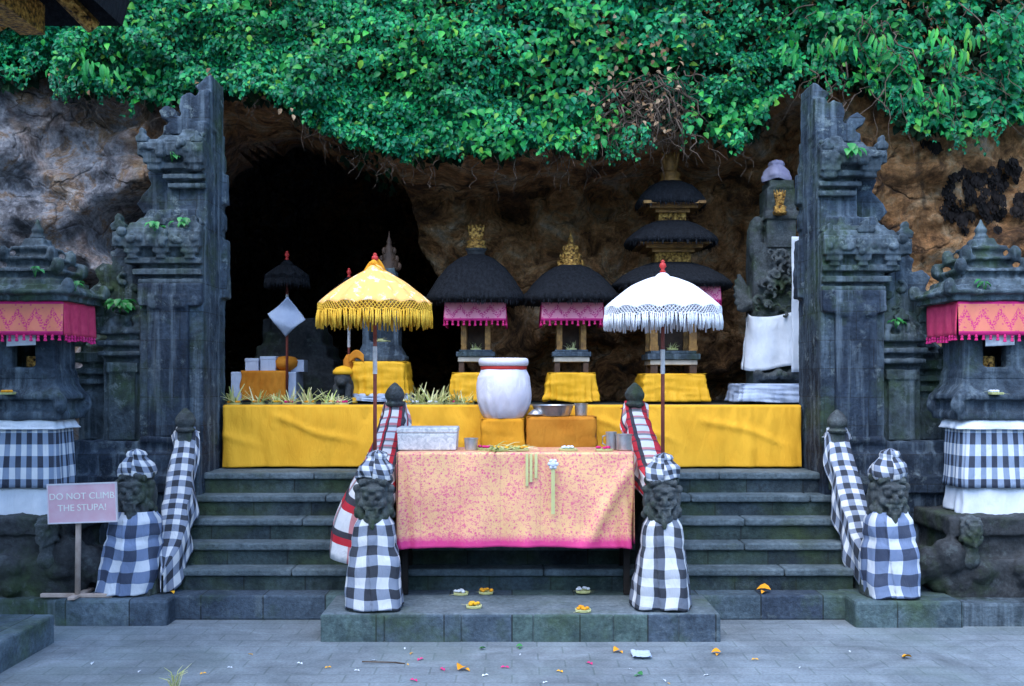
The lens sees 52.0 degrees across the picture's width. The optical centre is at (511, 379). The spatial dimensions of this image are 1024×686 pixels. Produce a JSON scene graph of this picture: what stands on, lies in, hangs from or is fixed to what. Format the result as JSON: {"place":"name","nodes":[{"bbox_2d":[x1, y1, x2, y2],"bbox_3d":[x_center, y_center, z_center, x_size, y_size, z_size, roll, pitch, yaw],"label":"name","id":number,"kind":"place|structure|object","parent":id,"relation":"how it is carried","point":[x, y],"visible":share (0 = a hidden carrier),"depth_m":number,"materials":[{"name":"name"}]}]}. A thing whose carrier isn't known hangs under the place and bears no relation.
{"place":"outdoors","nodes":[
{"label":"outdoors","id":0,"kind":"place"},
{"bbox_2d":[0,0,1023,440],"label":"cliff","id":1,"kind":"structure","parent":0,"point":[74,180],"depth_m":10.24,"materials":[{"name":"stone"}]},
{"bbox_2d":[0,0,1023,196],"bbox_3d":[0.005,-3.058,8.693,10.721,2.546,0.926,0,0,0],"label":"ivy creeper","id":2,"kind":"object","parent":1,"relation":"hanging from","point":[239,72],"visible":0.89,"depth_m":8.75,"materials":[{"name":"green plant"}]},
{"bbox_2d":[3,1,1023,199],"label":"hanging roots","id":3,"kind":"object","parent":1,"relation":"hanging from","point":[658,111],"visible":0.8,"depth_m":8.74,"materials":[{"name":"plant"}]},
{"bbox_2d":[48,14,717,144],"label":"dry creeper leaves","id":4,"kind":"object","parent":3,"relation":"attached to","point":[673,110],"visible":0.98,"depth_m":8.64,"materials":[{"name":"plant"}]},
{"bbox_2d":[949,172,960,182],"bbox_3d":[3.783,-1.746,8.979,0.098,0.147,0.042,-5,-9,10],"label":"bat","id":5,"kind":"object","parent":1,"relation":"hanging from","point":[953,176],"visible":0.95,"depth_m":8.97,"materials":[{"name":"fur"}]},
{"bbox_2d":[957,218,967,230],"bbox_3d":[3.888,-1.352,9.064,0.094,0.140,0.040,-5,1,13],"label":"bat","id":6,"kind":"object","parent":1,"relation":"hanging from","point":[963,223],"visible":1,"depth_m":9.05,"materials":[{"name":"fur"}]},
{"bbox_2d":[975,178,984,190],"bbox_3d":[4.012,-1.674,9.004,0.077,0.117,0.029,0,0,19],"label":"bat","id":7,"kind":"object","parent":1,"relation":"attached to","point":[980,183],"visible":1,"depth_m":9.00,"materials":[{"name":"fur"}]},
{"bbox_2d":[980,186,990,199],"bbox_3d":[4.056,-1.600,8.993,0.086,0.135,0.033,0,0,20],"label":"bat","id":8,"kind":"object","parent":1,"relation":"attached to","point":[986,192],"visible":1,"depth_m":8.99,"materials":[{"name":"fur"}]},
{"bbox_2d":[990,202,998,215],"bbox_3d":[4.188,-1.482,9.110,0.085,0.134,0.028,0,0,7],"label":"bat","id":9,"kind":"object","parent":1,"relation":"attached to","point":[994,209],"visible":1,"depth_m":9.11,"materials":[{"name":"fur"}]},
{"bbox_2d":[997,158,1004,170],"bbox_3d":[4.245,-1.875,9.136,0.088,0.132,0.038,7,2,26],"label":"bat","id":10,"kind":"object","parent":1,"relation":"attached to","point":[1001,163],"visible":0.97,"depth_m":9.12,"materials":[{"name":"fur"}]},
{"bbox_2d":[1009,156,1018,169],"bbox_3d":[4.356,-1.885,9.121,0.095,0.143,0.041,-4,-6,-12],"label":"bat","id":11,"kind":"object","parent":1,"relation":"hanging from","point":[1013,162],"visible":1,"depth_m":9.11,"materials":[{"name":"fur"}]},
{"bbox_2d":[1009,204,1020,218],"bbox_3d":[4.342,-1.453,9.062,0.094,0.141,0.040,1,-5,22],"label":"bat","id":12,"kind":"object","parent":1,"relation":"hanging from","point":[1013,210],"visible":1,"depth_m":9.05,"materials":[{"name":"fur"}]},
{"bbox_2d":[0,620,1023,685],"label":"ground","id":13,"kind":"structure","parent":0,"point":[817,652],"depth_m":6.01,"materials":[{"name":"concrete"}]},
{"bbox_2d":[0,219,110,622],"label":"stone shrine","id":14,"kind":"object","parent":13,"relation":"on","point":[48,316],"visible":0.89,"depth_m":7.20,"materials":[{"name":"grey stone"}]},
{"bbox_2d":[26,356,35,366],"bbox_3d":[-3.340,-0.115,7.360,0.120,0.105,0.120,0,0,0],"label":"offering basket","id":15,"kind":"object","parent":14,"relation":"in","point":[30,361],"visible":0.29,"depth_m":7.31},
{"bbox_2d":[0,0,128,672],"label":"pavilion","id":16,"kind":"structure","parent":13,"relation":"on","point":[23,637],"depth_m":6.02,"materials":[{"name":"grey wood"}]},
{"bbox_2d":[55,588,181,625],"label":"stone plinth","id":17,"kind":"structure","parent":13,"relation":"on","point":[158,609],"depth_m":6.83,"materials":[{"name":"stone"}]},
{"bbox_2d":[40,482,118,599],"bbox_3d":[-2.835,1.047,6.885,0.438,0.765,0.352,0,0,45],"label":"warning sign","id":18,"kind":"object","parent":17,"relation":"on","point":[78,504],"visible":1,"depth_m":6.84,"materials":[{"name":"pink wood"}]},
{"bbox_2d":[95,448,163,596],"bbox_3d":[-2.572,0.964,7.077,0.430,1.002,0.383,0,0,0],"label":"guardian statue","id":19,"kind":"object","parent":17,"relation":"on","point":[130,554],"visible":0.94,"depth_m":6.95,"materials":[{"name":"fabric"}]},
{"bbox_2d":[161,663,191,685],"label":"grass tuft","id":20,"kind":"object","parent":13,"relation":"on","point":[174,683],"visible":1,"depth_m":5.41,"materials":[{"name":"green plant"}]},
{"bbox_2d":[216,467,807,478],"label":"terrace","id":21,"kind":"structure","parent":13,"relation":"on","point":[712,469],"depth_m":8.08,"materials":[{"name":"stone"}]},
{"bbox_2d":[74,75,230,544],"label":"split gate","id":22,"kind":"structure","parent":21,"relation":"on","point":[151,369],"depth_m":7.77,"materials":[{"name":"stone"}]},
{"bbox_2d":[103,298,137,312],"bbox_3d":[-2.887,-0.551,7.752,0.238,0.121,0.178,0,0,-26],"label":"wall plant","id":23,"kind":"object","parent":22,"relation":"attached to","point":[126,305],"depth_m":7.73,"materials":[{"name":"green plant"}]},
{"bbox_2d":[144,221,165,230],"bbox_3d":[-2.596,-1.114,7.663,0.155,0.084,0.134,0,0,0],"label":"wall plant","id":24,"kind":"object","parent":22,"relation":"attached to","point":[152,223],"depth_m":7.63,"materials":[{"name":"green plant"}]},
{"bbox_2d":[168,217,190,227],"bbox_3d":[-2.420,-1.141,7.681,0.161,0.096,0.140,0,0,-36],"label":"wall plant","id":25,"kind":"object","parent":22,"relation":"attached to","point":[185,221],"depth_m":7.65,"materials":[{"name":"green plant"}]},
{"bbox_2d":[315,253,432,450],"bbox_3d":[-0.896,-0.090,6.857,0.761,1.480,0.753,0,0,0],"label":"parasol","id":26,"kind":"object","parent":21,"relation":"on","point":[374,286],"visible":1,"depth_m":6.67,"materials":[{"name":"fabric"}]},
{"bbox_2d":[222,402,801,467],"bbox_3d":[0.000,0.454,9.027,4.540,0.492,1.655,0,0,0],"label":"stone altar","id":27,"kind":"object","parent":21,"relation":"on","point":[622,403],"visible":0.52,"depth_m":8.91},
{"bbox_2d":[220,385,251,404],"bbox_3d":[-2.226,0.111,8.322,0.291,0.165,0.212,0,0,-43],"label":"palm leaf offering","id":28,"kind":"object","parent":27,"relation":"on","point":[232,400],"visible":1,"depth_m":8.27,"materials":[{"name":"green plant"}]},
{"bbox_2d":[238,387,277,404],"bbox_3d":[-2.025,0.123,8.349,0.266,0.143,0.203,0,0,-35],"label":"palm leaf offering","id":29,"kind":"object","parent":27,"relation":"on","point":[255,402],"visible":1,"depth_m":8.34,"materials":[{"name":"green plant"}]},
{"bbox_2d":[265,390,283,403],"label":"palm leaf offering","id":30,"kind":"object","parent":27,"relation":"on","point":[275,401],"visible":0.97,"depth_m":8.38},
{"bbox_2d":[270,387,302,404],"bbox_3d":[-1.783,0.123,8.310,0.308,0.143,0.279,0,0,0],"label":"palm leaf offering","id":31,"kind":"object","parent":27,"relation":"on","point":[288,401],"visible":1,"depth_m":8.29},
{"bbox_2d":[289,383,326,404],"bbox_3d":[-1.656,0.107,8.344,0.376,0.174,0.290,0,0,0],"label":"palm leaf offering","id":32,"kind":"object","parent":27,"relation":"on","point":[310,400],"visible":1,"depth_m":8.33,"materials":[{"name":"green plant"}]},
{"bbox_2d":[315,388,344,403],"bbox_3d":[-1.474,0.129,8.442,0.273,0.131,0.192,0,0,-33],"label":"palm leaf offering","id":33,"kind":"object","parent":27,"relation":"on","point":[327,401],"visible":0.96,"depth_m":8.41,"materials":[{"name":"green plant"}]},
{"bbox_2d":[322,268,361,353],"bbox_3d":[-1.490,-0.409,9.598,0.516,1.230,0.514,0,0,0],"label":"parasol","id":34,"kind":"object","parent":27,"relation":"on","point":[348,272],"visible":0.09,"depth_m":9.59,"materials":[{"name":"fabric"}]},
{"bbox_2d":[329,394,355,404],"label":"palm leaf offering","id":35,"kind":"object","parent":27,"relation":"on","point":[340,402],"visible":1,"depth_m":8.27},
{"bbox_2d":[333,366,357,403],"bbox_3d":[-1.465,0.042,9.133,0.236,0.332,0.337,0,0,0],"label":"animal statue","id":36,"kind":"object","parent":27,"relation":"on","point":[343,384],"visible":0.82,"depth_m":9.03,"materials":[{"name":"stone"}]},
{"bbox_2d":[343,350,363,375],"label":"draped cloth","id":37,"kind":"object","parent":36,"relation":"on","point":[349,358],"visible":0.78,"depth_m":9.21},
{"bbox_2d":[355,232,408,403],"bbox_3d":[-1.161,-0.561,9.401,0.446,1.546,0.406,0,0,0],"label":"stone shrine","id":38,"kind":"object","parent":27,"relation":"on","point":[391,349],"visible":0.31,"depth_m":9.25,"materials":[{"name":"grey stone"}]},
{"bbox_2d":[352,393,413,401],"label":"pedestal cloth","id":39,"kind":"object","parent":27,"relation":"on","point":[369,398],"visible":0.42,"depth_m":9.15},
{"bbox_2d":[351,361,413,395],"bbox_3d":[-1.156,-0.010,9.403,0.530,0.307,0.514,0,0,0],"label":"pedestal cloth","id":40,"kind":"object","parent":39,"relation":"on","point":[389,373],"visible":0.81,"depth_m":9.17,"materials":[{"name":"fabric"}]},
{"bbox_2d":[404,382,434,403],"bbox_3d":[-0.772,0.105,8.401,0.260,0.178,0.281,0,0,26],"label":"palm leaf offering","id":41,"kind":"object","parent":27,"relation":"on","point":[420,398],"visible":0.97,"depth_m":8.35,"materials":[{"name":"green plant"}]},
{"bbox_2d":[420,385,454,404],"bbox_3d":[-0.595,0.112,8.370,0.291,0.165,0.205,0,0,13],"label":"palm leaf offering","id":42,"kind":"object","parent":27,"relation":"on","point":[435,400],"visible":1,"depth_m":8.32,"materials":[{"name":"green plant"}]},
{"bbox_2d":[439,386,466,403],"bbox_3d":[-0.467,0.122,8.387,0.262,0.143,0.267,0,0,-39],"label":"palm leaf offering","id":43,"kind":"object","parent":27,"relation":"on","point":[456,400],"visible":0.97,"depth_m":8.37},
{"bbox_2d":[448,372,479,401],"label":"pedestal cloth","id":44,"kind":"object","parent":27,"relation":"on","point":[465,382],"visible":0.48,"depth_m":9.14,"materials":[{"name":"fabric"}]},
{"bbox_2d":[458,393,475,404],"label":"palm leaf offering","id":45,"kind":"object","parent":27,"relation":"on","point":[465,401],"visible":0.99,"depth_m":8.31},
{"bbox_2d":[426,224,524,402],"bbox_3d":[-0.319,-0.590,9.350,0.890,1.601,0.890,0,0,0],"label":"thatched shrine","id":46,"kind":"object","parent":27,"relation":"on","point":[476,291],"visible":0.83,"depth_m":9.09,"materials":[{"name":"plant"}]},
{"bbox_2d":[222,405,801,467],"bbox_3d":[0.000,0.436,8.189,4.502,0.487,0.142,0,0,0],"label":"altar cloth","id":47,"kind":"object","parent":27,"relation":"hanging from","point":[342,435],"visible":0.53,"depth_m":8.16,"materials":[{"name":"fabric"}]},
{"bbox_2d":[522,230,618,403],"bbox_3d":[0.523,-0.563,9.350,0.890,1.549,0.890,0,0,0],"label":"thatched shrine","id":48,"kind":"object","parent":27,"relation":"on","point":[570,294],"visible":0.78,"depth_m":9.09,"materials":[{"name":"plant"}]},
{"bbox_2d":[542,372,599,402],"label":"pedestal cloth","id":49,"kind":"object","parent":27,"relation":"on","point":[577,387],"visible":1,"depth_m":9.14,"materials":[{"name":"fabric"}]},
{"bbox_2d":[611,151,732,403],"bbox_3d":[1.409,-0.917,9.350,1.060,2.255,1.060,0,0,0],"label":"tiered shrine","id":50,"kind":"object","parent":27,"relation":"on","point":[672,237],"visible":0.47,"depth_m":9.12,"materials":[{"name":"plant"}]},
{"bbox_2d":[634,373,710,401],"bbox_3d":[1.426,0.068,9.346,0.632,0.250,0.599,0,0,0],"label":"pedestal cloth","id":51,"kind":"object","parent":27,"relation":"on","point":[685,387],"visible":0.81,"depth_m":9.08,"materials":[{"name":"fabric"}]},
{"bbox_2d":[724,383,798,402],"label":"pedestal cloth","id":52,"kind":"object","parent":27,"relation":"on","point":[769,393],"visible":0.68,"depth_m":8.81,"materials":[{"name":"fabric"}]},
{"bbox_2d":[733,159,798,403],"bbox_3d":[2.220,-0.851,9.140,0.585,2.122,0.536,0,0,0],"label":"stone statue","id":53,"kind":"object","parent":27,"relation":"on","point":[766,301],"visible":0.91,"depth_m":9.02,"materials":[{"name":"stone"}]},
{"bbox_2d":[603,260,722,452],"bbox_3d":[0.985,-0.068,6.861,0.779,1.435,0.769,0,0,0],"label":"parasol","id":54,"kind":"object","parent":21,"relation":"on","point":[663,293],"visible":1,"depth_m":6.65,"materials":[{"name":"white fabric"}]},
{"bbox_2d":[793,83,945,543],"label":"split gate","id":55,"kind":"structure","parent":21,"relation":"on","point":[869,372],"depth_m":7.77,"materials":[{"name":"stone"}]},
{"bbox_2d":[843,143,866,158],"bbox_3d":[2.470,-1.677,7.716,0.200,0.123,0.256,0,0,-21],"label":"wall plant","id":56,"kind":"object","parent":55,"relation":"attached to","point":[852,149],"depth_m":7.62,"materials":[{"name":"green plant"}]},
{"bbox_2d":[887,318,906,327],"bbox_3d":[2.855,-0.421,7.777,0.106,0.084,0.116,0,0,-44],"label":"wall plant","id":57,"kind":"object","parent":55,"relation":"attached to","point":[899,321],"depth_m":7.77,"materials":[{"name":"green plant"}]},
{"bbox_2d":[175,470,853,619],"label":"stone stairs","id":58,"kind":"structure","parent":13,"relation":"on","point":[261,539],"depth_m":7.34,"materials":[{"name":"stone"}]},
{"bbox_2d":[161,408,195,591],"bbox_3d":[-2.365,0.854,7.386,0.159,1.300,0.616,0,0,0],"label":"balustrade","id":59,"kind":"object","parent":58,"relation":"on","point":[185,420],"visible":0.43,"depth_m":7.58,"materials":[{"name":"stone"}]},
{"bbox_2d":[158,426,199,591],"bbox_3d":[-2.350,0.877,7.347,0.272,1.096,0.719,0,0,0],"label":"balustrade cloth","id":60,"kind":"object","parent":59,"relation":"attached to","point":[180,511],"visible":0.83,"depth_m":7.32,"materials":[{"name":"fabric"}]},
{"bbox_2d":[385,382,404,529],"bbox_3d":[-0.851,0.760,7.235,0.143,1.486,0.917,0,0,0],"label":"balustrade","id":61,"kind":"object","parent":58,"relation":"on","point":[394,395],"visible":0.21,"depth_m":7.57,"materials":[{"name":"stone"}]},
{"bbox_2d":[329,401,411,563],"bbox_3d":[-0.912,0.690,7.216,0.449,1.088,1.018,0,0,14],"label":"balustrade cloth","id":62,"kind":"object","parent":61,"relation":"attached to","point":[392,420],"visible":0.52,"depth_m":6.94,"materials":[{"name":"fabric"}]},
{"bbox_2d":[402,548,629,594],"bbox_3d":[0.025,0.955,7.126,1.520,0.951,0.508,0,0,0],"label":"table","id":63,"kind":"object","parent":58,"relation":"on","point":[624,557],"visible":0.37,"depth_m":7.00,"materials":[{"name":"brown wood"}]},
{"bbox_2d":[396,447,634,549],"bbox_3d":[0.022,0.785,7.096,1.574,0.631,0.600,0,0,0],"label":"table cloth","id":64,"kind":"object","parent":63,"relation":"on","point":[460,497],"visible":0.88,"depth_m":6.84,"materials":[{"name":"fabric"}]},
{"bbox_2d":[396,426,458,449],"bbox_3d":[-0.567,0.393,7.130,0.407,0.152,0.280,0,0,0],"label":"lidded box","id":65,"kind":"object","parent":64,"relation":"on","point":[427,437],"visible":1,"depth_m":7.00,"materials":[{"name":"plastic"}]},
{"bbox_2d":[464,438,477,450],"bbox_3d":[-0.273,0.429,7.020,0.098,0.081,0.098,0,0,0],"label":"tin cup","id":66,"kind":"object","parent":64,"relation":"on","point":[471,444],"visible":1,"depth_m":6.98,"materials":[{"name":"metal"}]},
{"bbox_2d":[481,441,518,451],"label":"palm leaf offering","id":67,"kind":"object","parent":64,"relation":"on","point":[494,448],"visible":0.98,"depth_m":6.90},
{"bbox_2d":[480,417,524,446],"bbox_3d":[-0.071,0.486,8.024,0.344,0.393,0.318,0,0,0],"label":"covered box","id":68,"kind":"object","parent":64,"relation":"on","point":[497,431],"visible":0.57,"depth_m":7.88,"materials":[{"name":"fabric"}]},
{"bbox_2d":[476,358,531,418],"bbox_3d":[-0.062,0.061,8.019,0.422,0.455,0.418,0,0,0],"label":"water jar","id":69,"kind":"object","parent":68,"relation":"on","point":[503,387],"visible":1,"depth_m":7.85,"materials":[{"name":"ceramic"}]},
{"bbox_2d":[503,444,538,450],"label":"palm leaf offering","id":70,"kind":"object","parent":64,"relation":"on","point":[523,448],"visible":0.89,"depth_m":6.96,"materials":[{"name":"yellow plant"}]},
{"bbox_2d":[526,453,536,485],"bbox_3d":[0.127,0.583,6.821,0.077,0.212,0.008,0,0,0],"label":"palm pendant","id":71,"kind":"object","parent":64,"relation":"hanging from","point":[530,467],"visible":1,"depth_m":6.82,"materials":[{"name":"green plant"}]},
{"bbox_2d":[547,459,558,513],"bbox_3d":[0.266,0.689,6.790,0.073,0.358,0.028,0,0,0],"label":"palm pendant","id":72,"kind":"object","parent":64,"relation":"hanging from","point":[552,464],"visible":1,"depth_m":6.79,"materials":[{"name":"green plant"}]},
{"bbox_2d":[525,415,597,446],"bbox_3d":[0.374,0.479,8.019,0.553,0.408,0.295,0,0,0],"label":"covered box","id":73,"kind":"object","parent":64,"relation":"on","point":[560,431],"visible":0.62,"depth_m":7.88,"materials":[{"name":"fabric"}]},
{"bbox_2d":[528,409,542,415],"bbox_3d":[0.182,0.246,7.930,0.124,0.055,0.124,0,0,0],"label":"tin dish","id":74,"kind":"object","parent":73,"relation":"on","point":[535,412],"visible":1,"depth_m":7.89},
{"bbox_2d":[532,404,573,415],"bbox_3d":[0.312,0.232,8.000,0.335,0.084,0.335,0,0,0],"label":"tin basin","id":75,"kind":"object","parent":73,"relation":"on","point":[554,410],"visible":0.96,"depth_m":7.87,"materials":[{"name":"metal"}]},
{"bbox_2d":[574,403,587,415],"bbox_3d":[0.526,0.226,7.990,0.108,0.095,0.108,0,0,0],"label":"tin cup","id":76,"kind":"object","parent":73,"relation":"on","point":[580,409],"visible":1,"depth_m":7.95,"materials":[{"name":"metal"}]},
{"bbox_2d":[557,445,577,450],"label":"palm leaf offering","id":77,"kind":"object","parent":64,"relation":"on","point":[567,448],"visible":1,"depth_m":6.96,"materials":[{"name":"white plant"}]},
{"bbox_2d":[595,446,612,450],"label":"palm leaf offering","id":78,"kind":"object","parent":64,"relation":"on","point":[606,448],"visible":1,"depth_m":6.91},
{"bbox_2d":[602,431,616,449],"bbox_3d":[0.661,0.409,7.064,0.093,0.121,0.079,0,0,35],"label":"tin jug","id":79,"kind":"object","parent":64,"relation":"on","point":[610,439],"visible":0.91,"depth_m":7.03,"materials":[{"name":"metal"}]},
{"bbox_2d":[615,434,631,450],"bbox_3d":[0.747,0.415,7.020,0.118,0.107,0.118,0,0,0],"label":"tin canister","id":80,"kind":"object","parent":64,"relation":"on","point":[623,442],"visible":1,"depth_m":6.97,"materials":[{"name":"metal"}]},
{"bbox_2d":[576,586,592,593],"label":"palm leaf offering","id":81,"kind":"object","parent":58,"relation":"on","point":[584,590],"visible":1,"depth_m":7.05,"materials":[{"name":"white plant"}]},
{"bbox_2d":[625,382,645,564],"bbox_3d":[0.903,0.761,7.234,0.145,1.488,0.922,0,0,-2],"label":"balustrade","id":82,"kind":"object","parent":58,"relation":"on","point":[634,394],"visible":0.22,"depth_m":7.35,"materials":[{"name":"stone"}]},
{"bbox_2d":[620,400,660,495],"bbox_3d":[0.918,0.475,7.197,0.286,0.672,1.017,0,0,0],"label":"balustrade cloth","id":83,"kind":"object","parent":82,"relation":"attached to","point":[636,423],"visible":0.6,"depth_m":7.26,"materials":[{"name":"fabric"}]},
{"bbox_2d":[321,595,719,641],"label":"landing slab","id":84,"kind":"structure","parent":13,"relation":"on","point":[506,618],"depth_m":6.42,"materials":[{"name":"stone"}]},
{"bbox_2d":[344,449,403,612],"bbox_3d":[-0.863,0.952,6.604,0.363,1.029,0.371,0,0,0],"label":"guardian statue","id":85,"kind":"object","parent":84,"relation":"on","point":[373,584],"visible":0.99,"depth_m":6.48,"materials":[{"name":"fabric"}]},
{"bbox_2d":[452,588,467,595],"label":"palm leaf offering","id":86,"kind":"object","parent":84,"relation":"on","point":[460,592],"visible":1,"depth_m":6.96,"materials":[{"name":"white plant"}]},
{"bbox_2d":[463,601,481,608],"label":"palm leaf offering","id":87,"kind":"object","parent":84,"relation":"on","point":[473,605],"visible":1,"depth_m":6.58},
{"bbox_2d":[479,587,492,594],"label":"palm leaf offering","id":88,"kind":"object","parent":84,"relation":"on","point":[485,591],"visible":1,"depth_m":6.99,"materials":[{"name":"orange plant"}]},
{"bbox_2d":[575,605,590,612],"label":"palm leaf offering","id":89,"kind":"object","parent":84,"relation":"on","point":[582,609],"visible":1,"depth_m":6.44,"materials":[{"name":"orange plant"}]},
{"bbox_2d":[629,452,691,611],"bbox_3d":[0.935,0.961,6.623,0.388,1.006,0.372,0,0,0],"label":"guardian statue","id":90,"kind":"object","parent":84,"relation":"on","point":[660,581],"visible":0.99,"depth_m":6.50,"materials":[{"name":"fabric"}]},
{"bbox_2d":[630,649,651,656],"bbox_3d":[0.745,1.576,6.065,0.111,0.014,0.141,0,0,0],"label":"plastic scrap","id":91,"kind":"object","parent":13,"relation":"on","point":[641,653],"visible":1,"depth_m":6.06,"materials":[{"name":"white plastic"}]},
{"bbox_2d":[838,585,962,627],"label":"stone plinth","id":92,"kind":"structure","parent":13,"relation":"on","point":[928,608],"depth_m":6.78,"materials":[{"name":"stone"}]},
{"bbox_2d":[827,409,858,588],"bbox_3d":[2.380,0.859,7.385,0.145,1.289,0.625,0,0,-5],"label":"balustrade","id":93,"kind":"object","parent":92,"relation":"on","point":[837,421],"visible":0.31,"depth_m":7.58,"materials":[{"name":"stone"}]},
{"bbox_2d":[822,427,867,583],"bbox_3d":[2.400,0.873,7.354,0.262,1.077,0.734,0,0,-9],"label":"balustrade cloth","id":94,"kind":"object","parent":93,"relation":"attached to","point":[849,508],"visible":0.62,"depth_m":7.39,"materials":[{"name":"fabric"}]},
{"bbox_2d":[859,448,920,599],"bbox_3d":[2.518,0.958,6.985,0.394,1.012,0.364,0,0,0],"label":"guardian statue","id":95,"kind":"object","parent":92,"relation":"on","point":[889,567],"visible":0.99,"depth_m":6.86,"materials":[{"name":"fabric"}]},
{"bbox_2d":[908,219,1023,625],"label":"stone shrine","id":96,"kind":"object","parent":13,"relation":"on","point":[970,544],"visible":0.96,"depth_m":7.20,"materials":[{"name":"grey stone"}]},
{"bbox_2d":[974,279,990,289],"bbox_3d":[3.195,-0.644,7.127,0.107,0.088,0.065,0,0,22],"label":"wall plant","id":97,"kind":"object","parent":96,"relation":"attached to","point":[981,283],"depth_m":7.12,"materials":[{"name":"green plant"}]},
{"bbox_2d":[983,356,994,366],"bbox_3d":[3.320,-0.115,7.360,0.120,0.105,0.120,0,0,0],"label":"offering basket","id":98,"kind":"object","parent":96,"relation":"in","point":[988,361],"visible":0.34,"depth_m":7.31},
{"bbox_2d":[225,391,798,404],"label":"cave floor","id":99,"kind":"structure","parent":0,"point":[250,402],"depth_m":10.50,"materials":[{"name":"stone"}]},
{"bbox_2d":[231,372,302,400],"bbox_3d":[-2.391,0.064,10.275,0.630,0.284,0.350,0,0,0],"label":"offering stand","id":100,"kind":"object","parent":99,"relation":"on","point":[295,379],"visible":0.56,"depth_m":10.10,"materials":[{"name":"white fabric"}]},
{"bbox_2d":[245,358,259,370],"bbox_3d":[-2.516,-0.145,10.225,0.136,0.130,0.158,0,0,0],"label":"offering box","id":101,"kind":"object","parent":100,"relation":"on","point":[252,364],"visible":0.74,"depth_m":10.15,"materials":[{"name":"white fabric"}]},
{"bbox_2d":[240,371,288,399],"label":"draped cloth","id":102,"kind":"object","parent":100,"relation":"on","point":[270,382],"visible":0.83,"depth_m":10.08,"materials":[{"name":"fabric"}]},
{"bbox_2d":[276,356,297,369],"bbox_3d":[-2.197,-0.164,10.240,0.260,0.140,0.260,0,0,0],"label":"cloth bundle","id":103,"kind":"object","parent":102,"relation":"on","point":[281,363],"visible":0.85,"depth_m":10.15,"materials":[{"name":"fabric"}]},
{"bbox_2d":[260,356,278,370],"bbox_3d":[-2.359,-0.154,10.225,0.155,0.150,0.158,0,0,0],"label":"offering box","id":104,"kind":"object","parent":100,"relation":"on","point":[267,363],"visible":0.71,"depth_m":10.15,"materials":[{"name":"white fabric"}]},
{"bbox_2d":[291,360,307,371],"bbox_3d":[-2.084,-0.137,10.300,0.128,0.118,0.200,0,0,0],"label":"offering box","id":105,"kind":"object","parent":100,"relation":"on","point":[302,365],"visible":0.85,"depth_m":10.20,"materials":[{"name":"white fabric"}]},
{"bbox_2d":[264,251,310,398],"bbox_3d":[-2.155,-0.516,10.050,0.433,1.444,0.431,0,0,0],"label":"parasol","id":106,"kind":"object","parent":99,"relation":"on","point":[286,272],"visible":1,"depth_m":9.94,"materials":[{"name":"fabric"}]},
{"bbox_2d":[268,297,305,336],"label":"hanging cloth","id":107,"kind":"object","parent":106,"relation":"hanging from","point":[286,316],"visible":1,"depth_m":9.98,"materials":[{"name":"fabric"}]},
{"bbox_2d":[255,318,342,400],"bbox_3d":[-2.249,-0.210,11.050,1.164,0.869,0.916,0,0,0],"label":"stone throne","id":108,"kind":"object","parent":99,"relation":"on","point":[313,345],"visible":0.37,"depth_m":10.72,"materials":[{"name":"stone"}]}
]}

